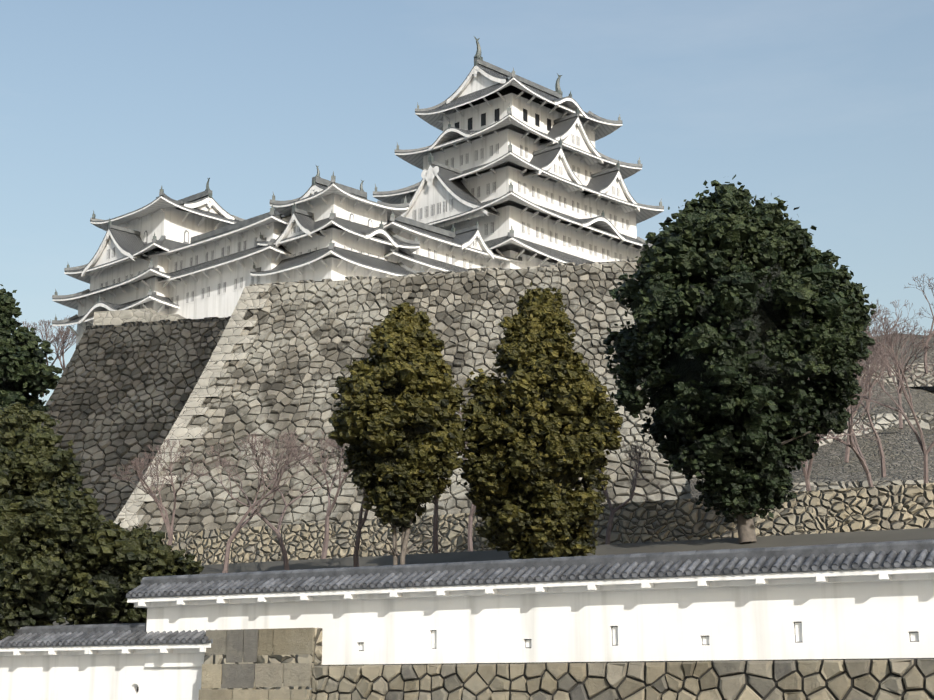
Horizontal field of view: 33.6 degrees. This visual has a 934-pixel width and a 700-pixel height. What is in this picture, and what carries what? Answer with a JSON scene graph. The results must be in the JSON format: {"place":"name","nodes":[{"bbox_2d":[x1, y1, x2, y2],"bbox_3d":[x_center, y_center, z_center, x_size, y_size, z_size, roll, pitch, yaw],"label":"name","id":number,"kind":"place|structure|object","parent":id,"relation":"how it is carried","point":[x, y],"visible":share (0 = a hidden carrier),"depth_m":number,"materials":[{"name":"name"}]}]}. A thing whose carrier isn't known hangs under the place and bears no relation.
{"place":"outdoors","nodes":[
{"label":"outdoors","id":0,"kind":"place"},
{"bbox_2d":[41,321,228,525],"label":"bastion stones","id":1,"kind":"object","parent":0,"point":[113,501],"depth_m":137.29,"materials":[{"name":"grey stone"}]},
{"bbox_2d":[86,316,230,329],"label":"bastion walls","id":2,"kind":"structure","parent":0,"point":[169,322],"depth_m":140.37,"materials":[{"name":"grey stone"}]},
{"bbox_2d":[93,285,271,527],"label":"cornerstones","id":3,"kind":"object","parent":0,"point":[116,318],"visible":0.42,"depth_m":127.38,"materials":[{"name":"beige stone"}]},
{"bbox_2d":[55,36,661,319],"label":"roof ornaments","id":4,"kind":"object","parent":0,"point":[478,56],"visible":0.48,"depth_m":168.58},
{"bbox_2d":[76,72,642,344],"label":"castle walls","id":5,"kind":"structure","parent":0,"point":[168,223],"depth_m":166.19,"materials":[{"name":"white paint"}]},
{"bbox_2d":[65,64,647,322],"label":"castle roof tiles","id":6,"kind":"object","parent":5,"relation":"on","point":[131,243],"visible":0.21,"depth_m":165.05,"materials":[{"name":"grey tile"}]},
{"bbox_2d":[52,58,663,324],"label":"roof eaves","id":7,"kind":"object","parent":6,"relation":"on","point":[357,193],"visible":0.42,"depth_m":163.38,"materials":[{"name":"paint"}]},
{"bbox_2d":[85,135,628,325],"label":"windows","id":8,"kind":"structure","parent":5,"relation":"in","point":[447,255],"depth_m":168.71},
{"bbox_2d":[52,65,663,335],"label":"castle trim","id":9,"kind":"structure","parent":5,"relation":"attached to","point":[429,174],"depth_m":165.84,"materials":[{"name":"white paint"}]},
{"bbox_2d":[54,79,662,323],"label":"eave undersides","id":10,"kind":"object","parent":5,"relation":"attached to","point":[602,130],"visible":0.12,"depth_m":169.74,"materials":[{"name":"white paint"}]},
{"bbox_2d":[455,108,550,130],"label":"windows","id":11,"kind":"structure","parent":5,"relation":"in","point":[483,119],"depth_m":177.51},
{"bbox_2d":[118,262,704,532],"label":"bastion stones","id":12,"kind":"object","parent":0,"point":[349,492],"visible":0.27,"depth_m":123.48,"materials":[{"name":"grey stone"}]},
{"bbox_2d":[42,263,690,531],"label":"bastion joints","id":13,"kind":"object","parent":12,"relation":"in","point":[310,506],"visible":0.06,"depth_m":124.86,"materials":[{"name":"grey stone"}]},
{"bbox_2d":[53,528,933,625],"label":"terrace","id":14,"kind":"structure","parent":0,"point":[788,540],"depth_m":72.14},
{"bbox_2d":[0,284,62,411],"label":"tree","id":15,"kind":"object","parent":14,"relation":"on","point":[25,370],"visible":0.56,"depth_m":73.57,"materials":[{"name":"green plant"}]},
{"bbox_2d":[0,400,105,647],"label":"tree","id":16,"kind":"object","parent":14,"relation":"on","point":[49,513],"depth_m":55.26,"materials":[{"name":"green plant"}]},
{"bbox_2d":[57,519,203,624],"bbox_3d":[-13.259,9.137,58.394,6.592,5.418,5.987,0,-13,-2],"label":"bush","id":17,"kind":"object","parent":14,"relation":"on","point":[127,561],"depth_m":57.11,"materials":[{"name":"green plant"}]},
{"bbox_2d":[328,302,477,564],"bbox_3d":[-2.729,4.419,65.883,6.404,13.296,6.061,0,-13,-2],"label":"tree","id":18,"kind":"object","parent":14,"relation":"on","point":[396,422],"depth_m":64.75,"materials":[{"name":"green plant"}]},
{"bbox_2d":[250,259,636,285],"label":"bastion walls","id":19,"kind":"structure","parent":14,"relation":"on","point":[471,270],"depth_m":127.24,"materials":[{"name":"grey stone"}]},
{"bbox_2d":[16,274,933,572],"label":"bare trees","id":20,"kind":"object","parent":14,"relation":"on","point":[882,354],"visible":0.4,"depth_m":83.13,"materials":[{"name":"wood"}]},
{"bbox_2d":[457,281,622,558],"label":"tree","id":21,"kind":"object","parent":14,"relation":"on","point":[546,437],"visible":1,"depth_m":66.46,"materials":[{"name":"green plant"}]},
{"bbox_2d":[153,483,933,564],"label":"stone wall","id":22,"kind":"structure","parent":14,"relation":"on","point":[908,506],"depth_m":83.83,"materials":[{"name":"beige stone"}]},
{"bbox_2d":[603,175,876,542],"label":"tree","id":23,"kind":"object","parent":14,"relation":"on","point":[750,320],"depth_m":68.84,"materials":[{"name":"green plant"}]},
{"bbox_2d":[690,333,933,498],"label":"hillside","id":24,"kind":"structure","parent":0,"point":[903,455],"depth_m":121.15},
{"bbox_2d":[789,363,933,491],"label":"stone retaining walls","id":25,"kind":"structure","parent":24,"relation":"on","point":[880,422],"depth_m":128.08,"materials":[{"name":"beige stone"}]},
{"label":"ground","id":26,"kind":"structure","parent":0,"visible":0},
{"bbox_2d":[201,628,322,699],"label":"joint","id":27,"kind":"object","parent":26,"relation":"on","point":[221,659],"depth_m":48.51,"materials":[{"name":"beige stone"}]},
{"bbox_2d":[0,580,933,699],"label":"plaster wall","id":28,"kind":"structure","parent":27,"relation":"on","point":[865,620],"depth_m":44.87,"materials":[{"name":"white paint"}]},
{"bbox_2d":[0,567,933,655],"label":"wall trim","id":29,"kind":"structure","parent":28,"relation":"on","point":[851,576],"depth_m":45.70,"materials":[{"name":"paint"}]},
{"bbox_2d":[0,539,933,647],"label":"front wall roof tiles","id":30,"kind":"object","parent":29,"relation":"on","point":[875,555],"visible":0.98,"depth_m":45.92,"materials":[{"name":"grey tile"}]},
{"bbox_2d":[137,622,918,691],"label":"front wall loopholes","id":31,"kind":"object","parent":28,"relation":"attached to","point":[617,645],"visible":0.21,"depth_m":43.85,"materials":[{"name":"white"}]},
{"bbox_2d":[199,628,933,699],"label":"stones","id":32,"kind":"object","parent":26,"relation":"on","point":[238,645],"visible":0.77,"depth_m":44.27,"materials":[{"name":"beige stone"}]},
{"bbox_2d":[312,658,933,699],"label":"stone joints","id":33,"kind":"object","parent":26,"relation":"on","point":[756,691],"visible":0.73,"depth_m":42.41,"materials":[{"name":"grey"}]}
]}

